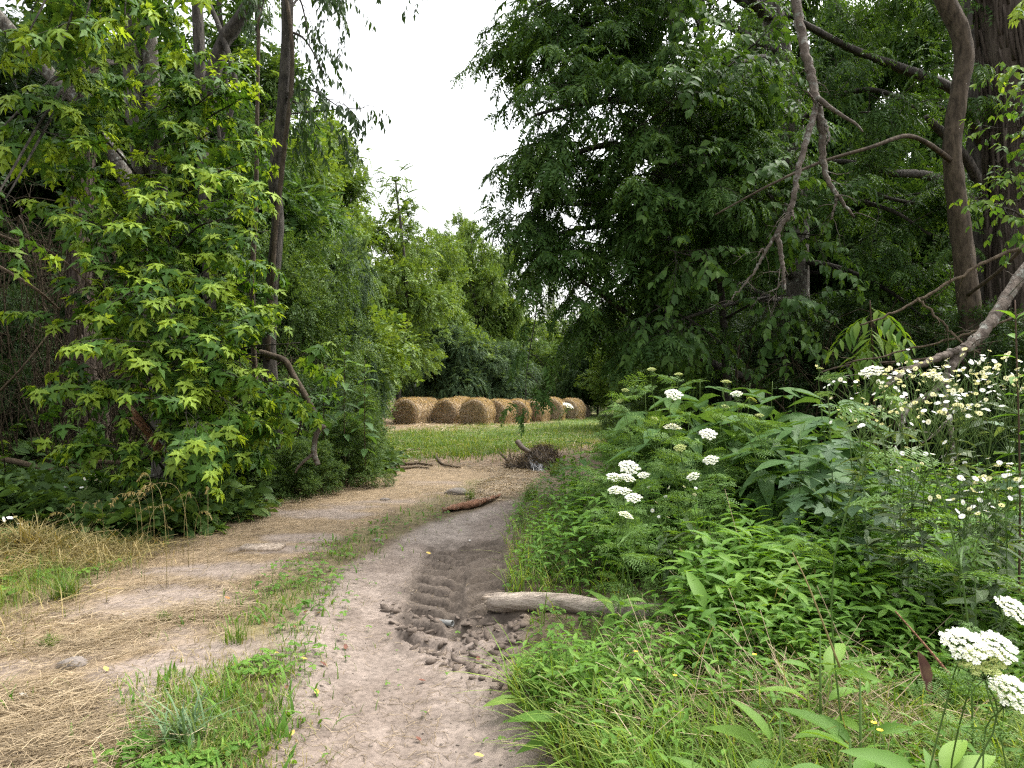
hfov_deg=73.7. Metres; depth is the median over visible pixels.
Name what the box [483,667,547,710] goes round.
dock plant
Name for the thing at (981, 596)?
daisy plant
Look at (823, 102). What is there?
broken branch stub
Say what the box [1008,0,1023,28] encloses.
maple sprig
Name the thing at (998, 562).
daisy plant
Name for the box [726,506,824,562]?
ferny plant
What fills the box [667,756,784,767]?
dock plant
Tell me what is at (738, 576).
dock plant
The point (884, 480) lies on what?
wild lettuce
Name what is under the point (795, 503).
wild lettuce
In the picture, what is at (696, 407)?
ragweed plant
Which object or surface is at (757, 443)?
wild carrot
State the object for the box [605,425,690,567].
ragweed plant
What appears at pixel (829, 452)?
wild lettuce
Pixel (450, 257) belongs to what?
broadleaf tree
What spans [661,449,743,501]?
ferny plant
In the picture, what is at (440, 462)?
stick
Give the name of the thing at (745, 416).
wild carrot
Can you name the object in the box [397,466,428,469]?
stick
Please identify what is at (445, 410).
hay bale
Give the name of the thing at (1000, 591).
daisy plant
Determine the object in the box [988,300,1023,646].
tall weed
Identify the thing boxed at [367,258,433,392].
broadleaf tree
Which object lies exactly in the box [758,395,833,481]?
ragweed plant
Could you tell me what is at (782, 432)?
ragweed plant
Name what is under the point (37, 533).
grass stalk
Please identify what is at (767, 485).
ragweed plant
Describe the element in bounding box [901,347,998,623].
daisy plant
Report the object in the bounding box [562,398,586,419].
hay bale
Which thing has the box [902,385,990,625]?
daisy plant
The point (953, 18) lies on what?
curved smooth tree
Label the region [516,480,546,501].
grass tuft
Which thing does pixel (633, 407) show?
fine leaf bush
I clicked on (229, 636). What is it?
grass tuft
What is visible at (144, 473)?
grass stalk
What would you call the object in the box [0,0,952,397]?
sky
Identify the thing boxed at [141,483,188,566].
grass stalk
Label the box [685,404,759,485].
ragweed plant
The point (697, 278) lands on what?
broadleaf sapling
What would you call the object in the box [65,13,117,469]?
shaggy vine trunk
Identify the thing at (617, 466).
ragweed plant
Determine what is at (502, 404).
hay bale
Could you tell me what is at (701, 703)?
dock plant
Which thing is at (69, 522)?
grass stalk
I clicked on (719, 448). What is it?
ferny plant
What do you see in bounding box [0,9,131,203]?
leaning grey tree
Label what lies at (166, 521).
grass stalk
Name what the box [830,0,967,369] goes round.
slender tree
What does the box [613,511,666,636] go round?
wild carrot
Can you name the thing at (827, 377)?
wild carrot
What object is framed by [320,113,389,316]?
pinnate leaf tree
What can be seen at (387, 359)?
fine leaf bush
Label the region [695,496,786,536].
ferny plant
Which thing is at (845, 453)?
ragweed plant
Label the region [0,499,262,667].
dry grass
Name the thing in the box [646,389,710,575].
wild carrot
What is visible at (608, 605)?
dock plant
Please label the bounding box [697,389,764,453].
ragweed plant
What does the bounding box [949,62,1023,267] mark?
leafy shoot
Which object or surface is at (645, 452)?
ferny plant
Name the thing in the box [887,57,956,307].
slender tree
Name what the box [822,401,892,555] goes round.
wild lettuce
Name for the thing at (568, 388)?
drooping bush
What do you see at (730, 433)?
ragweed plant
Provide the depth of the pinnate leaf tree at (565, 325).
56.52 m
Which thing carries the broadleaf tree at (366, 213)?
on the ground at (352, 511)
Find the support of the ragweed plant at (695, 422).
on the ground at (352, 511)
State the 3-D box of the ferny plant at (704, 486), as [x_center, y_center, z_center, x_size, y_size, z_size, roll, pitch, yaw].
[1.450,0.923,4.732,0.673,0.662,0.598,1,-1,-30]
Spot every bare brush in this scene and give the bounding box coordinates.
[0,138,207,476]
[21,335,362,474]
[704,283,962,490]
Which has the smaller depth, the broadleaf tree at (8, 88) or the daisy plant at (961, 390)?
the daisy plant at (961, 390)
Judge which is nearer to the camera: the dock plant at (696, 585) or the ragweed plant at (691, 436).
the dock plant at (696, 585)
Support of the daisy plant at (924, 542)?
on the ground at (352, 511)
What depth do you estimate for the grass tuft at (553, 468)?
10.43 m
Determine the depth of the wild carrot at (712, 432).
3.91 m
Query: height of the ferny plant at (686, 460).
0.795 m
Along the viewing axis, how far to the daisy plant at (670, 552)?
3.73 m
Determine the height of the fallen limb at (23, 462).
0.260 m
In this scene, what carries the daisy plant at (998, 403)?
on the ground at (352, 511)
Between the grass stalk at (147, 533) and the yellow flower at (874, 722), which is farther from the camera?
the grass stalk at (147, 533)
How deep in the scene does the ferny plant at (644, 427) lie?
5.32 m
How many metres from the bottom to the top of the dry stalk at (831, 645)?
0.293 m
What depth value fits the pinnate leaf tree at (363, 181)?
24.21 m
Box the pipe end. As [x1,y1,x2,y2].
[439,619,453,626]
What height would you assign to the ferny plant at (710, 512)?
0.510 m
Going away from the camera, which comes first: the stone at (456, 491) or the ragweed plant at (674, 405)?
the ragweed plant at (674, 405)
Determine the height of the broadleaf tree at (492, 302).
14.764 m
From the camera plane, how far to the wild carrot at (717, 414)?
4.63 m
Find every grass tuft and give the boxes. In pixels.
[0,511,74,554]
[1,683,16,709]
[22,565,97,600]
[27,628,72,648]
[122,675,260,753]
[151,609,171,621]
[156,666,170,689]
[196,665,239,704]
[213,610,250,644]
[242,705,296,744]
[456,484,478,499]
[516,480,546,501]
[546,459,562,475]
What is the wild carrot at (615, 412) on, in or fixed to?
on the ground at (352, 511)
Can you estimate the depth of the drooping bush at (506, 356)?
42.41 m
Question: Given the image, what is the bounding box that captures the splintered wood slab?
[442,494,500,511]
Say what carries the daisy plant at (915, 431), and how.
on the ground at (352, 511)
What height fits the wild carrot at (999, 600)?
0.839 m
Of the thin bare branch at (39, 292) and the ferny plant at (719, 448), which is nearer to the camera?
the ferny plant at (719, 448)
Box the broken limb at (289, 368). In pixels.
[257,349,325,429]
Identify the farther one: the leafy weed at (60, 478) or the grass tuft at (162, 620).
the leafy weed at (60, 478)
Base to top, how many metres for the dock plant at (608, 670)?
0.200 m
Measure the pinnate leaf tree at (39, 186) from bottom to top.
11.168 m
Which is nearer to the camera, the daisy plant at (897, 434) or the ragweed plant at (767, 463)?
the daisy plant at (897, 434)
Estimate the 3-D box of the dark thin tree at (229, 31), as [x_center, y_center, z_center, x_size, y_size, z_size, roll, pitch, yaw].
[-4.512,-3.538,11.196,2.093,10.299,0.565,0,-1,20]
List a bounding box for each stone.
[56,656,87,668]
[238,543,285,551]
[444,487,468,494]
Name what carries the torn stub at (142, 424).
attached to the maple tree at (192, 435)
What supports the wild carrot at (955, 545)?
on the ground at (352, 511)
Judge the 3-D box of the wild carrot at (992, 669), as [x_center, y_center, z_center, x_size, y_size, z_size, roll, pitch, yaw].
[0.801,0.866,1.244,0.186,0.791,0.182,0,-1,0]
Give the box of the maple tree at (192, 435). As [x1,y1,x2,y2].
[0,0,344,529]
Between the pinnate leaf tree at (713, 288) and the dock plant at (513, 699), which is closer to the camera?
the dock plant at (513, 699)
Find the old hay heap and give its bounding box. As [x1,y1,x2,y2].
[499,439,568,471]
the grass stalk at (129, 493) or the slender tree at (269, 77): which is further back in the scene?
the slender tree at (269, 77)
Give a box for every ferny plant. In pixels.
[569,429,652,525]
[573,468,643,551]
[588,457,671,547]
[590,414,668,524]
[598,478,710,552]
[601,446,700,508]
[609,428,683,535]
[612,419,688,472]
[615,504,706,581]
[631,453,733,527]
[635,490,738,567]
[645,430,744,504]
[647,517,728,574]
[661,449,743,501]
[668,491,753,549]
[669,468,754,536]
[687,433,774,495]
[690,507,799,577]
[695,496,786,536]
[699,451,769,513]
[712,470,778,525]
[717,446,794,495]
[719,490,832,534]
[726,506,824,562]
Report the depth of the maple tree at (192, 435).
6.72 m
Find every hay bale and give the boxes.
[391,396,432,423]
[420,396,436,422]
[432,397,462,423]
[452,396,469,400]
[458,397,496,424]
[490,398,517,423]
[510,398,532,422]
[526,399,550,421]
[546,396,565,420]
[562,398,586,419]
[584,405,590,416]
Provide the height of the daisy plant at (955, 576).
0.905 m
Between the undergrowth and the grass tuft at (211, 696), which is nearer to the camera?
the grass tuft at (211, 696)
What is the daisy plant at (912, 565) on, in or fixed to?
on the ground at (352, 511)
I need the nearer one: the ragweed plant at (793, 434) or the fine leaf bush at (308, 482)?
the ragweed plant at (793, 434)
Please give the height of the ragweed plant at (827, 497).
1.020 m
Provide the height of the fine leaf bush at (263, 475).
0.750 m
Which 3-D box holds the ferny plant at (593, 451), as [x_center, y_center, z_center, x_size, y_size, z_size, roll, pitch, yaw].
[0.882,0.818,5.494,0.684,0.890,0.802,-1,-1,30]
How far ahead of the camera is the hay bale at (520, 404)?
32.33 m
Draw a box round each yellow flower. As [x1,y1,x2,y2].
[673,674,676,718]
[752,653,756,734]
[871,721,876,767]
[877,728,882,767]
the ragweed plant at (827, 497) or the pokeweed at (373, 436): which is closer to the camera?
the ragweed plant at (827, 497)
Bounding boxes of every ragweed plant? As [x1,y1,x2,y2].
[598,407,666,516]
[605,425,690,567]
[612,394,677,465]
[648,391,708,449]
[650,400,709,449]
[657,408,743,506]
[674,426,747,513]
[676,386,737,448]
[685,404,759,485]
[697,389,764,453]
[709,414,797,488]
[711,386,773,448]
[712,446,804,565]
[730,421,807,520]
[739,381,823,481]
[743,423,855,508]
[754,454,849,533]
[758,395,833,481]
[775,450,869,555]
[787,396,871,513]
[787,409,881,513]
[819,394,903,496]
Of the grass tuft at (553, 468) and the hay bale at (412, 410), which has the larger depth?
the hay bale at (412, 410)
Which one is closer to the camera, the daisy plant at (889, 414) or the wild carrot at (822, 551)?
the wild carrot at (822, 551)
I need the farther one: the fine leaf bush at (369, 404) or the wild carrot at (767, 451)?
the fine leaf bush at (369, 404)
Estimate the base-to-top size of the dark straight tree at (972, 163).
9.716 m
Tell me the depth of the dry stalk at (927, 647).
1.64 m
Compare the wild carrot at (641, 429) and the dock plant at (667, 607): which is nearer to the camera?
the dock plant at (667, 607)
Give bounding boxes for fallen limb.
[0,450,150,471]
[844,262,1023,471]
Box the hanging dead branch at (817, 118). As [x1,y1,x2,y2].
[707,0,875,316]
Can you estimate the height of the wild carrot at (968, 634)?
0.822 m
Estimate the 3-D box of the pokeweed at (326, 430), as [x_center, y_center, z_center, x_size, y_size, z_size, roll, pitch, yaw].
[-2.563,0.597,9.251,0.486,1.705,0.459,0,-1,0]
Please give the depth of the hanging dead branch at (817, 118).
6.06 m
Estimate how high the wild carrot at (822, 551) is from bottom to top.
1.319 m
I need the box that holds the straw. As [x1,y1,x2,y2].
[0,419,600,767]
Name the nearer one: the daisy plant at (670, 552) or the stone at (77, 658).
the stone at (77, 658)
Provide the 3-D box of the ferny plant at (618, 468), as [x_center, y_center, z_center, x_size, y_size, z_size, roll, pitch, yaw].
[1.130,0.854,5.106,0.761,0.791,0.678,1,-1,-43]
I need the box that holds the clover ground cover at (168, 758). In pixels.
[0,488,1023,767]
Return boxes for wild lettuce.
[773,435,837,581]
[804,385,863,561]
[812,440,899,601]
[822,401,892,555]
[844,425,921,577]
[980,421,1023,601]
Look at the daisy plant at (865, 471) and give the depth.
3.63 m
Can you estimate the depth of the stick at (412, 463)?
12.36 m
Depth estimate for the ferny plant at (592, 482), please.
5.15 m
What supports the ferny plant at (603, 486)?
on the ground at (352, 511)
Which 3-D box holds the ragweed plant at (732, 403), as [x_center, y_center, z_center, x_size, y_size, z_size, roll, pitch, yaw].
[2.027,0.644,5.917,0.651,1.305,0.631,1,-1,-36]
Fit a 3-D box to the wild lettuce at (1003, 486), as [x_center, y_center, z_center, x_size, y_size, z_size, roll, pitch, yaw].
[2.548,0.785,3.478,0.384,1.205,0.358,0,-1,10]
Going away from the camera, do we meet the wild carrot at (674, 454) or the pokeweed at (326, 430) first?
the wild carrot at (674, 454)
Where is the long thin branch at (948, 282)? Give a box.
[825,245,1023,367]
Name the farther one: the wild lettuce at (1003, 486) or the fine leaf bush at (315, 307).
the fine leaf bush at (315, 307)
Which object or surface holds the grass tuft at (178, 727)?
on the ground at (352, 511)
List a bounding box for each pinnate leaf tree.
[0,34,228,375]
[290,115,387,353]
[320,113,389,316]
[424,207,484,321]
[462,241,544,397]
[549,308,590,381]
[617,32,773,403]
[707,0,895,396]
[804,0,952,316]
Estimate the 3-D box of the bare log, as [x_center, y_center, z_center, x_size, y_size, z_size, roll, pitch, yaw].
[0.329,1.263,3.850,1.104,0.145,0.153,0,-1,18]
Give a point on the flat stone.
(256, 547)
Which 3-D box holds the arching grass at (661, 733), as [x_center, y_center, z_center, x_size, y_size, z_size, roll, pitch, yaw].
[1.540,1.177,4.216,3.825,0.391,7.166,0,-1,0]
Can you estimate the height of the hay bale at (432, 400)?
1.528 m
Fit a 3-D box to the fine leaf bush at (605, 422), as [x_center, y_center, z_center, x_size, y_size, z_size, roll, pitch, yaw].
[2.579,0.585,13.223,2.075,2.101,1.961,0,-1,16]
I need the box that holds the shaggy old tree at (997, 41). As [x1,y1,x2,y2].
[972,0,1023,488]
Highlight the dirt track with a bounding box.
[260,499,556,767]
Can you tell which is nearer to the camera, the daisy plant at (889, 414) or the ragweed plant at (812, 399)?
the daisy plant at (889, 414)
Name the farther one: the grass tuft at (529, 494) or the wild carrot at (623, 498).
the grass tuft at (529, 494)
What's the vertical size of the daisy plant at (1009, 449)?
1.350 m
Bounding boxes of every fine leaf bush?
[0,276,71,461]
[108,344,277,463]
[195,220,395,447]
[210,361,308,441]
[225,448,297,500]
[265,438,350,502]
[278,372,368,469]
[303,409,400,487]
[334,384,394,456]
[353,256,400,424]
[518,337,605,411]
[591,362,675,460]
[597,346,762,444]
[663,296,908,469]
[719,288,960,481]
[815,308,964,477]
[910,295,1023,501]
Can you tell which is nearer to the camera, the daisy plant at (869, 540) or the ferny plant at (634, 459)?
the daisy plant at (869, 540)
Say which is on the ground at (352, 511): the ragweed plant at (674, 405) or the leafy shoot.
the ragweed plant at (674, 405)
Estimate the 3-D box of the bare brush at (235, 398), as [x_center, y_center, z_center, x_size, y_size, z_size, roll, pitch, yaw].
[-4.696,0.323,10.096,5.152,2.715,3.493,0,-1,0]
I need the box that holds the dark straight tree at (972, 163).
[788,0,983,301]
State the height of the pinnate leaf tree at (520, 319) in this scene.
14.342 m
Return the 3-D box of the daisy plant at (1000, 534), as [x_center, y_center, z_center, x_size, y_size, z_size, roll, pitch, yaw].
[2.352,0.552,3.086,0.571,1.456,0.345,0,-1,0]
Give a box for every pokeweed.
[311,368,339,486]
[329,351,360,487]
[348,363,380,486]
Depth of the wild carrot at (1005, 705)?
1.21 m
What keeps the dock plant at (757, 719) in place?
on the ground at (352, 511)
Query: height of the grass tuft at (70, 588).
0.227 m
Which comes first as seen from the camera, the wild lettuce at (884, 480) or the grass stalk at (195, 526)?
the wild lettuce at (884, 480)
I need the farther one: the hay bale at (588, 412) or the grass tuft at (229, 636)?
the hay bale at (588, 412)
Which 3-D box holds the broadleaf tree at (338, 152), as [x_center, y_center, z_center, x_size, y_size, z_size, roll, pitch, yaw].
[-7.215,-3.479,18.974,8.452,10.605,8.220,0,-1,-17]
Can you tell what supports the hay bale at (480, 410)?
on the ground at (352, 511)
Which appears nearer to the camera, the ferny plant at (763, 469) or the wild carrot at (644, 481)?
the wild carrot at (644, 481)
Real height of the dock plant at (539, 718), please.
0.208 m
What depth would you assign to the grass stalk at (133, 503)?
5.54 m
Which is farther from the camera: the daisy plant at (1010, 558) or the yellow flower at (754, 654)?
the daisy plant at (1010, 558)
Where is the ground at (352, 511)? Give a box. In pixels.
[0,399,1023,767]
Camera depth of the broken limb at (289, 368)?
8.27 m
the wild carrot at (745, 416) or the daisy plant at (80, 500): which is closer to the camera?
the wild carrot at (745, 416)
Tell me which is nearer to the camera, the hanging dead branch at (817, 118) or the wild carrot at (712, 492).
the wild carrot at (712, 492)
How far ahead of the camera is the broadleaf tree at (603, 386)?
40.09 m
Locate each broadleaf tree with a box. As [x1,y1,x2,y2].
[0,0,219,401]
[0,51,118,371]
[63,93,424,391]
[263,97,401,394]
[347,200,404,380]
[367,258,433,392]
[375,215,501,396]
[432,219,519,344]
[516,316,562,399]
[574,312,634,408]
[703,46,881,386]
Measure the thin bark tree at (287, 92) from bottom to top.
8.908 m
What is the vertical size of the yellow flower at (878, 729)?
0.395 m
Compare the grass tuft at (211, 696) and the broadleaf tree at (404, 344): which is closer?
the grass tuft at (211, 696)
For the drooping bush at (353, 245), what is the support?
on the ground at (352, 511)
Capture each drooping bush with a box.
[285,184,395,430]
[386,321,510,402]
[454,336,543,399]
[548,340,611,414]
[603,340,642,408]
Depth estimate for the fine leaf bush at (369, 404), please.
12.26 m
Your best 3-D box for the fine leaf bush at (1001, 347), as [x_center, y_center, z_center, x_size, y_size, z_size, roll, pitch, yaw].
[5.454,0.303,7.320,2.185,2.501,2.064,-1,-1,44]
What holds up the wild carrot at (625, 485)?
on the ground at (352, 511)
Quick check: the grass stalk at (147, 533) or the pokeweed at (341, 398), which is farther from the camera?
the pokeweed at (341, 398)
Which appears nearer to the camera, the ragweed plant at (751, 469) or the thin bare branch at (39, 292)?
the ragweed plant at (751, 469)
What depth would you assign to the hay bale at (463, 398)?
32.59 m
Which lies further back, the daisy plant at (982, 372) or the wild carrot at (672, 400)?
the wild carrot at (672, 400)
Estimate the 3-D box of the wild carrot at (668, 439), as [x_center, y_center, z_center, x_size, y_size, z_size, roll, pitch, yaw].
[0.965,0.756,3.933,0.345,1.073,0.605,0,-1,0]
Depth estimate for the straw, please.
3.21 m
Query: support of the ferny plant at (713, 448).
on the ground at (352, 511)
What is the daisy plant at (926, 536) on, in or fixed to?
on the ground at (352, 511)
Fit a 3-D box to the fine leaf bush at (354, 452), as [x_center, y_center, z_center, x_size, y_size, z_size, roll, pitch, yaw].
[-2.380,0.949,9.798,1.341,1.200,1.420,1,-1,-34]
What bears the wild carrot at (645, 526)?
on the ground at (352, 511)
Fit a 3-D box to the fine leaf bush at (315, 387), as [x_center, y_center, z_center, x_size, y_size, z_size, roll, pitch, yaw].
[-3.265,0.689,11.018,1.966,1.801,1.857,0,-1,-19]
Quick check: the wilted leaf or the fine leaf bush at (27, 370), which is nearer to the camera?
the wilted leaf
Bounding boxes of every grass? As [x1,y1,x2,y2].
[0,412,613,767]
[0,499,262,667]
[73,491,458,767]
[440,487,1023,767]
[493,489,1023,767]
[504,491,1023,767]
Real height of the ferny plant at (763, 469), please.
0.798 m
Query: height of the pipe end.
0.048 m
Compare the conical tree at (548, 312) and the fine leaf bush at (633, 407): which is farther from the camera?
the conical tree at (548, 312)
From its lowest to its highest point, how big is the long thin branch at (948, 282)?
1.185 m
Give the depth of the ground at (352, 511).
4.80 m
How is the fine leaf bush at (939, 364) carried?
on the ground at (352, 511)
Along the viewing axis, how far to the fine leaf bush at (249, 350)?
11.97 m
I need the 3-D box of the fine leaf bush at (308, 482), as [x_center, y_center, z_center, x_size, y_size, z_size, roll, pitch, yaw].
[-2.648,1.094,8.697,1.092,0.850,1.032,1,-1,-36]
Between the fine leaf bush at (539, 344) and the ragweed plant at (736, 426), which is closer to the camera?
the ragweed plant at (736, 426)
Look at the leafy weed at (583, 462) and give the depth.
6.38 m
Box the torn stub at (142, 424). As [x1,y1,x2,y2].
[126,402,165,455]
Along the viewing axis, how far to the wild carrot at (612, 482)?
3.79 m
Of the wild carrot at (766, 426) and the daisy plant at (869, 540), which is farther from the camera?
the wild carrot at (766, 426)
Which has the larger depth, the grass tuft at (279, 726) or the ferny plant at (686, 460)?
the ferny plant at (686, 460)
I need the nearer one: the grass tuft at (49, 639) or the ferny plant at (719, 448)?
the grass tuft at (49, 639)
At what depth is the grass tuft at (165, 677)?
3.02 m
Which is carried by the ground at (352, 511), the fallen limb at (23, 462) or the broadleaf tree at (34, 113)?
the broadleaf tree at (34, 113)
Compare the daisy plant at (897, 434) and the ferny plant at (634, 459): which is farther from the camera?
the ferny plant at (634, 459)
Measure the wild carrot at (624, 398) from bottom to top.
1.253 m
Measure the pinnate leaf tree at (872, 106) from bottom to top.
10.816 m
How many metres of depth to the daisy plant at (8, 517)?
5.38 m
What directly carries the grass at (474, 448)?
on the ground at (352, 511)
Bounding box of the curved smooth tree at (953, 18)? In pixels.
[715,0,1021,480]
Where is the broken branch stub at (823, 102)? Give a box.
[815,95,863,131]
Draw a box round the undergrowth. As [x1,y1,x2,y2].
[0,414,413,545]
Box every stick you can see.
[397,462,432,465]
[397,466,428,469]
[434,453,460,467]
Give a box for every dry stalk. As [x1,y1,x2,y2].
[792,552,840,667]
[895,611,950,674]
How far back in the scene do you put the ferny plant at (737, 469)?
4.70 m
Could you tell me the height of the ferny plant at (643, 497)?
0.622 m
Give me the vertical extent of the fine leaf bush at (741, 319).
2.901 m
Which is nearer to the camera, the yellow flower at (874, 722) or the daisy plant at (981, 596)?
the yellow flower at (874, 722)
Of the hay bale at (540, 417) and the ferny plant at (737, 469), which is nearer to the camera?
the ferny plant at (737, 469)
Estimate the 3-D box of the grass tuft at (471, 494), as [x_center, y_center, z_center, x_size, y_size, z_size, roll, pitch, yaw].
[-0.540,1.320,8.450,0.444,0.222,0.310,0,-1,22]
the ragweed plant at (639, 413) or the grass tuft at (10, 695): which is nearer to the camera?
the grass tuft at (10, 695)
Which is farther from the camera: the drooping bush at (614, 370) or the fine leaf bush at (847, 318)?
the drooping bush at (614, 370)
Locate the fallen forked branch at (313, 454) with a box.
[294,424,324,472]
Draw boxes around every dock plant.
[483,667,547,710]
[507,690,609,753]
[536,658,642,693]
[579,672,708,748]
[587,590,658,645]
[613,652,726,718]
[619,594,679,646]
[664,571,748,668]
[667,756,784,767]
[704,566,802,615]
[705,698,848,767]
[758,636,881,745]
[778,679,924,767]
[792,739,876,767]
[840,740,995,767]
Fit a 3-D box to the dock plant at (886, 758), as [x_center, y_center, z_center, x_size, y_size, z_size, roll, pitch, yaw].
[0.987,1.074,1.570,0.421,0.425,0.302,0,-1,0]
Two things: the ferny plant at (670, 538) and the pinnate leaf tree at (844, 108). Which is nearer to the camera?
the ferny plant at (670, 538)
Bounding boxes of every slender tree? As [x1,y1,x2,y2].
[56,0,356,369]
[173,0,344,361]
[356,160,459,401]
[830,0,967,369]
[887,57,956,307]
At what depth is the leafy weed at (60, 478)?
7.17 m
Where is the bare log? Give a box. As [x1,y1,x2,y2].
[480,592,669,621]
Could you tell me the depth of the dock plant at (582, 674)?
2.56 m
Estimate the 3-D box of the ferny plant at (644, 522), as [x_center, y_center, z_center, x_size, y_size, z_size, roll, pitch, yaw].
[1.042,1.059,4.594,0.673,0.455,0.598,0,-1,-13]
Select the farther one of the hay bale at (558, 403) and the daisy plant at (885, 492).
the hay bale at (558, 403)
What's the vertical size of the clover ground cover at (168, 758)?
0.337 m
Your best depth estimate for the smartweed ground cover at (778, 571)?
3.06 m
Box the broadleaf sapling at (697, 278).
[567,0,875,425]
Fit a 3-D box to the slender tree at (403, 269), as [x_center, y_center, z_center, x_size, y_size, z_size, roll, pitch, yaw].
[-5.611,-4.421,33.032,6.665,13.000,4.672,1,-1,-29]
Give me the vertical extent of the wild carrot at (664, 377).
1.300 m
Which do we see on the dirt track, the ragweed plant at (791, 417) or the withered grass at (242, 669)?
the withered grass at (242, 669)
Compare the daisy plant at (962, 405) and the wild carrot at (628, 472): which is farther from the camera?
the wild carrot at (628, 472)
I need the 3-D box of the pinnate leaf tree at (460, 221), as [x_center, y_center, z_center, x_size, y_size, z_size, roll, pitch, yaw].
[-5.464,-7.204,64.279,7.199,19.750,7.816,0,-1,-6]
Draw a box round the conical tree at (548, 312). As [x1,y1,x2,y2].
[531,284,566,399]
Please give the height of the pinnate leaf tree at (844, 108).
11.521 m
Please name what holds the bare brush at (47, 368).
on the ground at (352, 511)
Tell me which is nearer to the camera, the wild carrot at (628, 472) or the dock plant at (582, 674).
the dock plant at (582, 674)
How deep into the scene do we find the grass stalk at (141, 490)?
4.66 m
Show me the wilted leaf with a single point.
(925, 670)
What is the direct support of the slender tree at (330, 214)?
on the ground at (352, 511)
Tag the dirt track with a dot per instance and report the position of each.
(479, 581)
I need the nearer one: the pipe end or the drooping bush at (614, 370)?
the pipe end
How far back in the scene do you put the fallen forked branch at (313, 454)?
8.01 m
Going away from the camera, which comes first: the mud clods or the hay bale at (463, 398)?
the mud clods
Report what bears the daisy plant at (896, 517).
on the ground at (352, 511)
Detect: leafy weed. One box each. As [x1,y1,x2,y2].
[50,461,65,486]
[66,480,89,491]
[561,434,593,520]
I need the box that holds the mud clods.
[380,600,526,689]
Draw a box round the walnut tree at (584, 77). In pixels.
[449,0,1006,436]
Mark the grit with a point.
(432, 718)
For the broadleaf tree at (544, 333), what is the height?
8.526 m
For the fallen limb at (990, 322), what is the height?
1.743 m
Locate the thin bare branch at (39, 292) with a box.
[0,234,102,391]
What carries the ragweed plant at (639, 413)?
on the ground at (352, 511)
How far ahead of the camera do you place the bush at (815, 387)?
8.24 m
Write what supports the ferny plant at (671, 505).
on the ground at (352, 511)
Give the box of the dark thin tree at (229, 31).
[192,2,256,409]
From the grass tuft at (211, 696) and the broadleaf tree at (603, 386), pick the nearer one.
the grass tuft at (211, 696)
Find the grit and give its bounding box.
[15,515,546,767]
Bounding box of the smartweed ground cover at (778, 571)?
[504,446,1023,767]
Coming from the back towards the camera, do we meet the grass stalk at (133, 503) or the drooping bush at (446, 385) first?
the drooping bush at (446, 385)
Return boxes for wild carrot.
[558,402,606,582]
[585,487,650,606]
[586,460,647,593]
[591,473,675,602]
[591,486,647,614]
[600,399,643,517]
[600,474,664,599]
[608,388,664,541]
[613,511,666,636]
[617,493,678,624]
[618,367,679,521]
[630,472,672,593]
[631,417,694,498]
[645,423,700,578]
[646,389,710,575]
[650,373,718,506]
[650,444,730,548]
[670,428,724,567]
[681,472,740,593]
[688,455,740,567]
[701,404,751,499]
[717,380,792,490]
[730,391,779,499]
[731,397,790,488]
[737,413,785,469]
[777,365,908,761]
[813,367,849,468]
[867,372,1023,751]
[884,627,988,767]
[932,630,1022,767]
[933,596,1023,767]
[942,645,1013,767]
[976,674,1023,767]
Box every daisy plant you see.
[0,516,31,541]
[64,474,100,508]
[641,486,687,612]
[668,484,718,579]
[815,365,899,560]
[829,397,923,598]
[830,395,904,614]
[832,363,917,548]
[857,370,959,609]
[868,449,937,635]
[876,375,987,628]
[877,349,950,589]
[882,445,953,645]
[888,400,970,639]
[892,440,966,628]
[896,364,1017,625]
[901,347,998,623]
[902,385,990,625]
[913,350,1014,558]
[919,470,997,652]
[928,491,1023,677]
[936,463,1023,671]
[946,372,1023,600]
[946,386,1023,607]
[947,470,1023,664]
[960,351,1023,592]
[965,458,1023,653]
[970,359,1023,616]
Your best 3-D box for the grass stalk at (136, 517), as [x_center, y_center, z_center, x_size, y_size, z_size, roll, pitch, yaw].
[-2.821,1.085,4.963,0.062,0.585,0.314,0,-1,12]
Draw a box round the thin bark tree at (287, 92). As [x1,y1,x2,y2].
[238,0,424,485]
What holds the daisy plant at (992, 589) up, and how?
on the ground at (352, 511)
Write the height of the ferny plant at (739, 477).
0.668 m
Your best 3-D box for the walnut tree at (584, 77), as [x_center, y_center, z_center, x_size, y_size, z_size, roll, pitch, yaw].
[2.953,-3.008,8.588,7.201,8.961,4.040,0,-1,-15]
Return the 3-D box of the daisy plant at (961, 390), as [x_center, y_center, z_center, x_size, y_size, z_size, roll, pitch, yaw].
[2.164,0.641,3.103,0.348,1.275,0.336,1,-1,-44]
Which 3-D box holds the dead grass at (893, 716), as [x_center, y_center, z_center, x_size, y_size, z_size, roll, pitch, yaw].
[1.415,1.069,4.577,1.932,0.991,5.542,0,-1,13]
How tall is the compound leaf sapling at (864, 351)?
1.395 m
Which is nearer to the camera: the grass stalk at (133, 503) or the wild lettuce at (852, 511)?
the wild lettuce at (852, 511)
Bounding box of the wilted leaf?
[918,651,932,694]
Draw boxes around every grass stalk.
[18,521,39,557]
[46,512,74,567]
[110,493,138,566]
[124,491,142,552]
[129,497,151,550]
[136,472,154,558]
[137,482,166,576]
[139,506,169,557]
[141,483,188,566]
[144,504,173,583]
[193,511,212,554]
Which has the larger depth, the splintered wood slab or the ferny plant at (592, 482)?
the splintered wood slab
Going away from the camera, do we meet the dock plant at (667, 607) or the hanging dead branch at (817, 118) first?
the dock plant at (667, 607)
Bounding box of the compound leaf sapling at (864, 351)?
[825,300,923,445]

